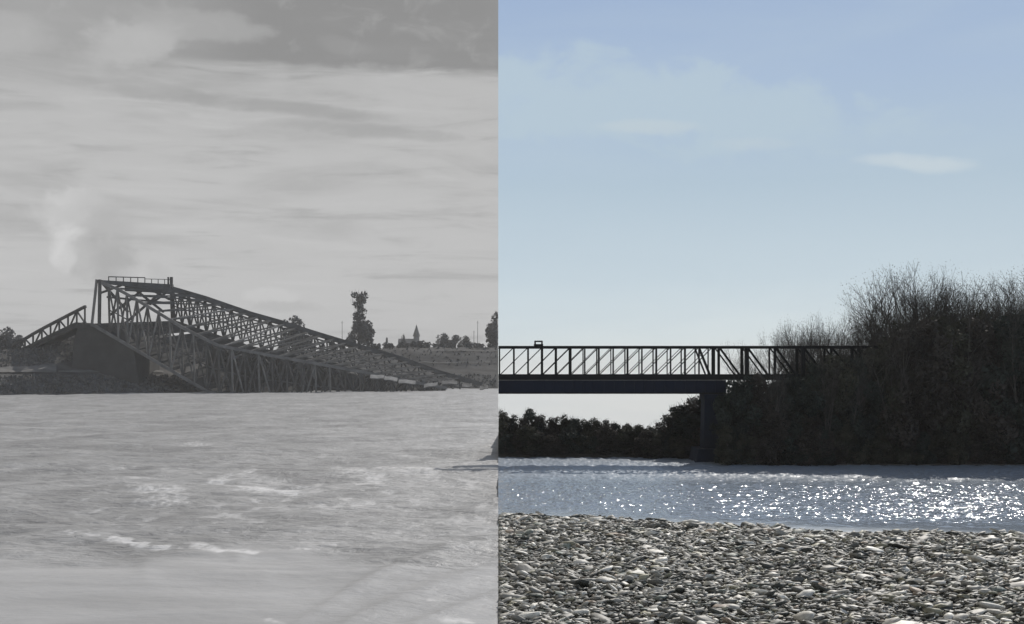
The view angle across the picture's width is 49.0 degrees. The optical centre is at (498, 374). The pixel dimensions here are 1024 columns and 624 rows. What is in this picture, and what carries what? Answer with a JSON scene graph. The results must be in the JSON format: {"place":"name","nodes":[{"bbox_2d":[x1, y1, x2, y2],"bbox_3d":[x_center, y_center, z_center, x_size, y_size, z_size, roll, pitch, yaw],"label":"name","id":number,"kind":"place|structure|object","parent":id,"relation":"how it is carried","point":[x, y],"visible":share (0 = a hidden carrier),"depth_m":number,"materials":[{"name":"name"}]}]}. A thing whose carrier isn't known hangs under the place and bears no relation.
{"place":"outdoors","nodes":[
{"label":"outdoors","id":0,"kind":"place"},
{"bbox_2d":[0,364,55,371],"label":"path","id":1,"kind":"structure","parent":0,"point":[44,368],"depth_m":359.02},
{"bbox_2d":[58,370,162,371],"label":"path","id":2,"kind":"structure","parent":0,"point":[91,371],"depth_m":367.70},
{"bbox_2d":[0,388,497,623],"bbox_3d":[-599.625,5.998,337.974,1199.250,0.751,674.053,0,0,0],"label":"river","id":3,"kind":"structure","parent":0,"point":[347,507],"depth_m":50.75,"materials":[{"name":"grey liquid"}]},
{"bbox_2d":[0,334,497,394],"bbox_3d":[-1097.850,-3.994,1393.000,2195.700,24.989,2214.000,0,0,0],"label":"river bank","id":4,"kind":"structure","parent":0,"point":[462,369],"depth_m":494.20,"materials":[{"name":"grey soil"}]},
{"bbox_2d":[0,326,19,344],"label":"round tree","id":5,"kind":"object","parent":4,"relation":"on","point":[9,335],"visible":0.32,"depth_m":469.69,"materials":[{"name":"grey plant"}]},
{"bbox_2d":[0,339,23,349],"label":"bush","id":6,"kind":"object","parent":4,"relation":"on","point":[9,345],"visible":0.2,"depth_m":396.14,"materials":[{"name":"grey plant"}]},
{"bbox_2d":[11,305,90,348],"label":"wrecked truss bridge","id":7,"kind":"structure","parent":4,"relation":"on","point":[64,333],"depth_m":383.35,"materials":[{"name":"grey metal"}]},
{"bbox_2d":[72,325,158,384],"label":"bridge abutment","id":8,"kind":"object","parent":4,"relation":"on","point":[94,349],"visible":0.51,"depth_m":371.00,"materials":[{"name":"grey concrete"}]},
{"bbox_2d":[90,276,481,392],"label":"wrecked truss bridge","id":9,"kind":"structure","parent":8,"relation":"on","point":[228,367],"depth_m":387.43,"materials":[{"name":"grey metal"}]},
{"bbox_2d":[278,315,316,351],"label":"round tree","id":10,"kind":"object","parent":4,"relation":"on","point":[299,322],"visible":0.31,"depth_m":519.30,"materials":[{"name":"grey plant"}]},
{"bbox_2d":[345,290,375,347],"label":"poplar tree","id":11,"kind":"object","parent":4,"relation":"on","point":[364,336],"visible":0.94,"depth_m":543.20,"materials":[{"name":"grey plant"}]},
{"bbox_2d":[370,375,383,378],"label":"wreckage plate","id":12,"kind":"object","parent":4,"relation":"on","point":[377,376],"visible":1,"depth_m":383.73,"materials":[{"name":"grey metal"}]},
{"bbox_2d":[384,376,397,381],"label":"wreckage plate","id":13,"kind":"object","parent":4,"relation":"on","point":[390,378],"visible":1,"depth_m":385.58,"materials":[{"name":"grey metal"}]},
{"bbox_2d":[398,379,415,383],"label":"wreckage plate","id":14,"kind":"object","parent":4,"relation":"on","point":[407,381],"visible":1,"depth_m":388.52,"materials":[{"name":"grey metal"}]},
{"bbox_2d":[409,341,419,347],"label":"bush","id":15,"kind":"object","parent":4,"relation":"on","point":[413,344],"visible":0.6,"depth_m":555.98,"materials":[{"name":"grey plant"}]},
{"bbox_2d":[424,382,437,387],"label":"wreckage plate","id":16,"kind":"object","parent":4,"relation":"on","point":[431,384],"visible":1,"depth_m":391.58,"materials":[{"name":"grey metal"}]},
{"bbox_2d":[435,333,452,347],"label":"round tree","id":17,"kind":"object","parent":4,"relation":"on","point":[444,338],"visible":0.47,"depth_m":639.59,"materials":[{"name":"grey plant"}]},
{"bbox_2d":[442,380,456,384],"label":"wreckage plate","id":18,"kind":"object","parent":4,"relation":"on","point":[449,382],"visible":1,"depth_m":389.14,"materials":[{"name":"grey metal"}]},
{"bbox_2d":[450,335,459,347],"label":"round tree","id":19,"kind":"object","parent":4,"relation":"on","point":[454,340],"visible":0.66,"depth_m":639.01,"materials":[{"name":"grey plant"}]},
{"bbox_2d":[459,336,473,347],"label":"round tree","id":20,"kind":"object","parent":4,"relation":"on","point":[464,340],"visible":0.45,"depth_m":639.29,"materials":[{"name":"grey plant"}]},
{"bbox_2d":[485,311,497,347],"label":"round tree","id":21,"kind":"object","parent":4,"relation":"on","point":[491,331],"visible":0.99,"depth_m":558.41,"materials":[{"name":"grey plant"}]},
{"bbox_2d":[398,324,419,347],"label":"church","id":22,"kind":"structure","parent":0,"point":[416,334],"depth_m":898.06,"materials":[{"name":"grey stone"}]},
{"bbox_2d":[419,361,480,362],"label":"path","id":23,"kind":"structure","parent":0,"point":[448,362],"depth_m":516.15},
{"bbox_2d":[434,350,496,350],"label":"path","id":24,"kind":"structure","parent":0,"point":[466,350],"depth_m":531.60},
{"bbox_2d":[0,0,1023,431],"label":"sky","id":25,"kind":"structure","parent":0,"point":[575,172],"materials":[{"name":"blue"}]},
{"bbox_2d":[498,457,1023,537],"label":"river","id":26,"kind":"structure","parent":0,"point":[945,498],"depth_m":56.75,"materials":[{"name":"blue liquid"}]},
{"bbox_2d":[498,511,1023,623],"bbox_3d":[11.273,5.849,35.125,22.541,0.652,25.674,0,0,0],"label":"gravel","id":27,"kind":"structure","parent":0,"point":[582,550],"depth_m":32.64,"materials":[{"name":"grey gravel"}]},
{"bbox_2d":[498,432,1023,465],"bbox_3d":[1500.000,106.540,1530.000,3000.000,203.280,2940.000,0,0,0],"label":"river bank","id":28,"kind":"structure","parent":0,"point":[573,454],"depth_m":81.45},
{"bbox_2d":[498,407,511,447],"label":"leafy tree","id":29,"kind":"object","parent":28,"relation":"on","point":[503,426],"visible":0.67,"depth_m":83.60,"materials":[{"name":"green plant"}]},
{"bbox_2d":[498,433,515,453],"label":"leafy tree","id":30,"kind":"object","parent":28,"relation":"on","point":[506,438],"visible":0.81,"depth_m":82.40,"materials":[{"name":"green plant"}]},
{"bbox_2d":[498,413,517,435],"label":"leafy tree","id":31,"kind":"object","parent":28,"relation":"on","point":[513,423],"visible":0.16,"depth_m":84.86,"materials":[{"name":"green plant"}]},
{"bbox_2d":[512,415,531,435],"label":"leafy tree","id":32,"kind":"object","parent":28,"relation":"on","point":[522,421],"visible":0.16,"depth_m":83.82,"materials":[{"name":"green plant"}]},
{"bbox_2d":[513,423,541,453],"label":"leafy tree","id":33,"kind":"object","parent":28,"relation":"on","point":[525,434],"visible":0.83,"depth_m":82.14,"materials":[{"name":"green plant"}]},
{"bbox_2d":[522,408,544,444],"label":"leafy tree","id":34,"kind":"object","parent":28,"relation":"on","point":[530,415],"visible":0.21,"depth_m":84.30,"materials":[{"name":"green plant"}]},
{"bbox_2d":[532,414,554,444],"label":"leafy tree","id":35,"kind":"object","parent":28,"relation":"on","point":[539,419],"visible":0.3,"depth_m":84.22,"materials":[{"name":"green plant"}]},
{"bbox_2d":[545,416,560,437],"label":"leafy tree","id":36,"kind":"object","parent":28,"relation":"on","point":[553,428],"visible":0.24,"depth_m":84.40,"materials":[{"name":"green plant"}]},
{"bbox_2d":[556,414,570,434],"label":"leafy tree","id":37,"kind":"object","parent":28,"relation":"on","point":[563,423],"visible":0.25,"depth_m":84.67,"materials":[{"name":"green plant"}]},
{"bbox_2d":[558,425,586,453],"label":"leafy tree","id":38,"kind":"object","parent":28,"relation":"on","point":[568,437],"visible":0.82,"depth_m":82.12,"materials":[{"name":"green plant"}]},
{"bbox_2d":[561,415,585,441],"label":"leafy tree","id":39,"kind":"object","parent":28,"relation":"on","point":[573,422],"visible":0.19,"depth_m":84.23,"materials":[{"name":"green plant"}]},
{"bbox_2d":[573,417,591,439],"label":"leafy tree","id":40,"kind":"object","parent":28,"relation":"on","point":[585,422],"visible":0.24,"depth_m":84.77,"materials":[{"name":"green plant"}]},
{"bbox_2d":[583,417,602,439],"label":"leafy tree","id":41,"kind":"object","parent":28,"relation":"on","point":[593,425],"visible":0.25,"depth_m":84.11,"materials":[{"name":"green plant"}]},
{"bbox_2d":[584,422,618,455],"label":"leafy tree","id":42,"kind":"object","parent":28,"relation":"on","point":[602,434],"visible":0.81,"depth_m":82.12,"materials":[{"name":"green plant"}]},
{"bbox_2d":[599,417,615,437],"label":"leafy tree","id":43,"kind":"object","parent":28,"relation":"on","point":[606,422],"visible":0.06,"depth_m":84.53,"materials":[{"name":"green plant"}]},
{"bbox_2d":[603,429,631,454],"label":"leafy tree","id":44,"kind":"object","parent":28,"relation":"on","point":[616,443],"visible":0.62,"depth_m":81.91,"materials":[{"name":"green plant"}]},
{"bbox_2d":[610,425,638,452],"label":"leafy tree","id":45,"kind":"object","parent":28,"relation":"on","point":[624,434],"visible":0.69,"depth_m":82.14,"materials":[{"name":"green plant"}]},
{"bbox_2d":[626,423,647,453],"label":"leafy tree","id":46,"kind":"object","parent":28,"relation":"on","point":[637,431],"visible":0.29,"depth_m":82.31,"materials":[{"name":"green plant"}]},
{"bbox_2d":[629,429,664,458],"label":"leafy tree","id":47,"kind":"object","parent":28,"relation":"on","point":[642,439],"visible":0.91,"depth_m":80.63,"materials":[{"name":"green plant"}]},
{"bbox_2d":[641,427,666,454],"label":"leafy tree","id":48,"kind":"object","parent":28,"relation":"on","point":[657,431],"visible":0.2,"depth_m":81.58,"materials":[{"name":"green plant"}]},
{"bbox_2d":[641,430,669,458],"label":"leafy tree","id":49,"kind":"object","parent":28,"relation":"on","point":[656,440],"visible":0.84,"depth_m":80.47,"materials":[{"name":"green plant"}]},
{"bbox_2d":[649,413,684,452],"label":"leafy tree","id":50,"kind":"object","parent":28,"relation":"on","point":[664,427],"visible":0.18,"depth_m":82.36,"materials":[{"name":"green plant"}]},
{"bbox_2d":[666,435,687,458],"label":"leafy tree","id":51,"kind":"object","parent":28,"relation":"on","point":[675,445],"visible":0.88,"depth_m":80.56,"materials":[{"name":"green plant"}]},
{"bbox_2d":[661,402,700,454],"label":"leafy tree","id":52,"kind":"object","parent":28,"relation":"on","point":[679,425],"visible":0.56,"depth_m":80.99,"materials":[{"name":"green plant"}]},
{"bbox_2d":[663,396,700,450],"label":"leafy tree","id":53,"kind":"object","parent":28,"relation":"on","point":[693,407],"visible":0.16,"depth_m":81.53,"materials":[{"name":"green plant"}]},
{"bbox_2d":[682,397,700,454],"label":"leafy tree","id":54,"kind":"object","parent":28,"relation":"on","point":[695,426],"visible":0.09,"depth_m":81.25,"materials":[{"name":"green plant"}]},
{"bbox_2d":[689,394,723,461],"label":"bridge pier","id":55,"kind":"structure","parent":28,"relation":"on","point":[702,452],"depth_m":77.60,"materials":[{"name":"grey concrete"}]},
{"bbox_2d":[498,341,888,393],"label":"truss bridge","id":56,"kind":"structure","parent":55,"relation":"on","point":[584,382],"depth_m":77.45,"materials":[{"name":"metal"}]},
{"bbox_2d":[705,378,741,463],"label":"leafy tree","id":57,"kind":"object","parent":28,"relation":"on","point":[719,405],"visible":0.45,"depth_m":75.55,"materials":[{"name":"green plant"}]},
{"bbox_2d":[722,339,757,392],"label":"bare tree","id":58,"kind":"object","parent":28,"relation":"on","point":[736,362],"visible":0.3,"depth_m":83.65,"materials":[{"name":"grey plant"}]},
{"bbox_2d":[721,372,765,464],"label":"leafy tree","id":59,"kind":"object","parent":28,"relation":"on","point":[741,402],"visible":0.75,"depth_m":74.76,"materials":[{"name":"black plant"}]},
{"bbox_2d":[732,366,779,457],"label":"leafy tree","id":60,"kind":"object","parent":28,"relation":"on","point":[759,385],"visible":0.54,"depth_m":75.11,"materials":[{"name":"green plant"}]},
{"bbox_2d":[736,349,782,381],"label":"bare tree","id":61,"kind":"object","parent":28,"relation":"on","point":[754,370],"visible":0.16,"depth_m":84.54,"materials":[{"name":"grey plant"}]},
{"bbox_2d":[759,369,790,437],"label":"bare tree","id":62,"kind":"object","parent":28,"relation":"on","point":[774,391],"visible":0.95,"depth_m":74.69,"materials":[{"name":"grey plant"}]},
{"bbox_2d":[761,378,788,456],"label":"leafy tree","id":63,"kind":"object","parent":28,"relation":"on","point":[771,385],"visible":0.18,"depth_m":75.50,"materials":[{"name":"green plant"}]},
{"bbox_2d":[755,359,797,456],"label":"bare tree","id":64,"kind":"object","parent":28,"relation":"on","point":[778,368],"visible":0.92,"depth_m":74.91,"materials":[{"name":"grey plant"}]},
{"bbox_2d":[755,327,806,381],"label":"bare tree","id":65,"kind":"object","parent":28,"relation":"on","point":[766,353],"visible":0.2,"depth_m":86.29,"materials":[{"name":"grey plant"}]},
{"bbox_2d":[777,365,799,398],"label":"leafy tree","id":66,"kind":"object","parent":28,"relation":"on","point":[788,370],"visible":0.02,"depth_m":82.55,"materials":[{"name":"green plant"}]},
{"bbox_2d":[766,328,815,373],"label":"bare tree","id":67,"kind":"object","parent":28,"relation":"on","point":[786,349],"visible":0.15,"depth_m":90.78,"materials":[{"name":"grey plant"}]},
{"bbox_2d":[768,323,814,373],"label":"bare tree","id":68,"kind":"object","parent":28,"relation":"on","point":[792,362],"visible":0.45,"depth_m":83.98,"materials":[{"name":"grey plant"}]},
{"bbox_2d":[772,321,816,367],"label":"bare tree","id":69,"kind":"object","parent":28,"relation":"on","point":[798,343],"visible":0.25,"depth_m":86.94,"materials":[{"name":"grey plant"}]},
{"bbox_2d":[777,314,822,368],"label":"bare tree","id":70,"kind":"object","parent":28,"relation":"on","point":[798,341],"visible":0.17,"depth_m":86.63,"materials":[{"name":"grey plant"}]},
{"bbox_2d":[771,314,828,373],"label":"bare tree","id":71,"kind":"object","parent":28,"relation":"on","point":[810,342],"visible":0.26,"depth_m":84.71,"materials":[{"name":"grey plant"}]},
{"bbox_2d":[791,322,827,360],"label":"bare tree","id":72,"kind":"object","parent":28,"relation":"on","point":[804,341],"visible":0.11,"depth_m":88.79,"materials":[{"name":"grey plant"}]},
{"bbox_2d":[787,319,841,373],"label":"bare tree","id":73,"kind":"object","parent":28,"relation":"on","point":[814,334],"visible":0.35,"depth_m":85.55,"materials":[{"name":"grey plant"}]},
{"bbox_2d":[812,328,847,362],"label":"bare tree","id":74,"kind":"object","parent":28,"relation":"on","point":[828,331],"visible":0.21,"depth_m":86.07,"materials":[{"name":"grey plant"}]},
{"bbox_2d":[823,429,847,463],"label":"leafy tree","id":75,"kind":"object","parent":28,"relation":"on","point":[832,438],"visible":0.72,"depth_m":74.35,"materials":[{"name":"green plant"}]},
{"bbox_2d":[813,309,859,358],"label":"bare tree","id":76,"kind":"object","parent":28,"relation":"on","point":[835,334],"visible":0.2,"depth_m":87.77,"materials":[{"name":"grey plant"}]},
{"bbox_2d":[819,324,862,355],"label":"bare tree","id":77,"kind":"object","parent":28,"relation":"on","point":[840,340],"visible":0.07,"depth_m":90.08,"materials":[{"name":"grey plant"}]},
{"bbox_2d":[811,315,871,363],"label":"bare tree","id":78,"kind":"object","parent":28,"relation":"on","point":[843,344],"visible":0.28,"depth_m":84.64,"materials":[{"name":"grey plant"}]},
{"bbox_2d":[822,308,877,357],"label":"bare tree","id":79,"kind":"object","parent":28,"relation":"on","point":[851,333],"visible":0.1,"depth_m":87.50,"materials":[{"name":"grey plant"}]},
{"bbox_2d":[837,310,884,359],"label":"bare tree","id":80,"kind":"object","parent":28,"relation":"on","point":[858,341],"visible":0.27,"depth_m":84.53,"materials":[{"name":"grey plant"}]},
{"bbox_2d":[861,434,881,463],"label":"leafy tree","id":81,"kind":"object","parent":28,"relation":"on","point":[872,459],"visible":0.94,"depth_m":74.35,"materials":[{"name":"green plant"}]},
{"bbox_2d":[848,294,905,344],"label":"bare tree","id":82,"kind":"object","parent":28,"relation":"on","point":[878,327],"visible":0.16,"depth_m":84.57,"materials":[{"name":"grey plant"}]},
{"bbox_2d":[857,313,918,461],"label":"bare tree","id":83,"kind":"object","parent":28,"relation":"on","point":[891,381],"visible":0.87,"depth_m":74.71,"materials":[{"name":"grey plant"}]},
{"bbox_2d":[837,265,953,357],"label":"bare tree","id":84,"kind":"object","parent":28,"relation":"on","point":[871,317],"visible":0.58,"depth_m":84.43,"materials":[{"name":"grey plant"}]},
{"bbox_2d":[844,261,954,353],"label":"bare tree","id":85,"kind":"object","parent":28,"relation":"on","point":[903,305],"visible":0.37,"depth_m":84.72,"materials":[{"name":"grey plant"}]},
{"bbox_2d":[872,299,933,453],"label":"bare tree","id":86,"kind":"object","parent":28,"relation":"on","point":[908,385],"visible":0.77,"depth_m":75.13,"materials":[{"name":"grey plant"}]},
{"bbox_2d":[837,267,978,329],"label":"bare tree","id":87,"kind":"object","parent":28,"relation":"on","point":[904,303],"visible":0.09,"depth_m":86.55,"materials":[{"name":"grey plant"}]},
{"bbox_2d":[854,271,969,329],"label":"bare tree","id":88,"kind":"object","parent":28,"relation":"on","point":[897,302],"visible":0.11,"depth_m":88.09,"materials":[{"name":"grey plant"}]},
{"bbox_2d":[873,292,961,343],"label":"bare tree","id":89,"kind":"object","parent":28,"relation":"on","point":[912,316],"visible":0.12,"depth_m":83.99,"materials":[{"name":"grey plant"}]},
{"bbox_2d":[883,261,975,331],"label":"bare tree","id":90,"kind":"object","parent":28,"relation":"on","point":[936,302],"visible":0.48,"depth_m":82.97,"materials":[{"name":"grey plant"}]},
{"bbox_2d":[893,262,972,329],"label":"bare tree","id":91,"kind":"object","parent":28,"relation":"on","point":[952,301],"visible":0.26,"depth_m":83.64,"materials":[{"name":"grey plant"}]},
{"bbox_2d":[887,310,981,459],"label":"leafy tree","id":92,"kind":"object","parent":28,"relation":"on","point":[934,380],"visible":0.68,"depth_m":74.48,"materials":[{"name":"grey plant"}]},
{"bbox_2d":[911,280,981,320],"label":"bare tree","id":93,"kind":"object","parent":28,"relation":"on","point":[949,299],"visible":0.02,"depth_m":84.89,"materials":[{"name":"grey plant"}]},
{"bbox_2d":[904,279,1000,332],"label":"bare tree","id":94,"kind":"object","parent":28,"relation":"on","point":[948,308],"visible":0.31,"depth_m":82.23,"materials":[{"name":"grey plant"}]},
{"bbox_2d":[908,270,1004,314],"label":"bare tree","id":95,"kind":"object","parent":28,"relation":"on","point":[973,302],"visible":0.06,"depth_m":82.94,"materials":[{"name":"grey plant"}]},
{"bbox_2d":[930,274,1004,335],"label":"bare tree","id":96,"kind":"object","parent":28,"relation":"on","point":[966,307],"visible":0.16,"depth_m":83.18,"materials":[{"name":"grey plant"}]},
{"bbox_2d":[944,302,995,461],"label":"bare tree","id":97,"kind":"object","parent":28,"relation":"on","point":[970,358],"visible":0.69,"depth_m":74.31,"materials":[{"name":"grey plant"}]},
{"bbox_2d":[955,308,996,396],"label":"leafy tree","id":98,"kind":"object","parent":28,"relation":"on","point":[965,320],"visible":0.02,"depth_m":81.81,"materials":[{"name":"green plant"}]},
{"bbox_2d":[933,266,1023,320],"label":"bare tree","id":99,"kind":"object","parent":28,"relation":"on","point":[1005,299],"visible":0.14,"depth_m":82.95,"materials":[{"name":"grey plant"}]},
{"bbox_2d":[957,280,1021,329],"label":"bare tree","id":100,"kind":"object","parent":28,"relation":"on","point":[995,308],"visible":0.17,"depth_m":82.75,"materials":[{"name":"grey plant"}]},
{"bbox_2d":[969,269,1023,318],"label":"bare tree","id":101,"kind":"object","parent":28,"relation":"on","point":[1001,289],"visible":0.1,"depth_m":86.88,"materials":[{"name":"grey plant"}]},
{"bbox_2d":[988,425,1021,463],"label":"leafy tree","id":102,"kind":"object","parent":28,"relation":"on","point":[1005,451],"visible":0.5,"depth_m":74.12,"materials":[{"name":"green plant"}]},
{"bbox_2d":[993,288,1023,402],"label":"bare tree","id":103,"kind":"object","parent":28,"relation":"on","point":[1015,378],"visible":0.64,"depth_m":74.74,"materials":[{"name":"grey plant"}]},
{"bbox_2d":[994,268,1023,322],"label":"bare tree","id":104,"kind":"object","parent":28,"relation":"on","point":[1011,296],"visible":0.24,"depth_m":83.13,"materials":[{"name":"grey plant"}]},
{"bbox_2d":[994,276,1023,327],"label":"bare tree","id":105,"kind":"object","parent":28,"relation":"on","point":[1018,301],"visible":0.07,"depth_m":83.26,"materials":[{"name":"grey plant"}]},
{"bbox_2d":[1009,424,1023,463],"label":"leafy tree","id":106,"kind":"object","parent":28,"relation":"on","point":[1019,459],"visible":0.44,"depth_m":74.15,"materials":[{"name":"green plant"}]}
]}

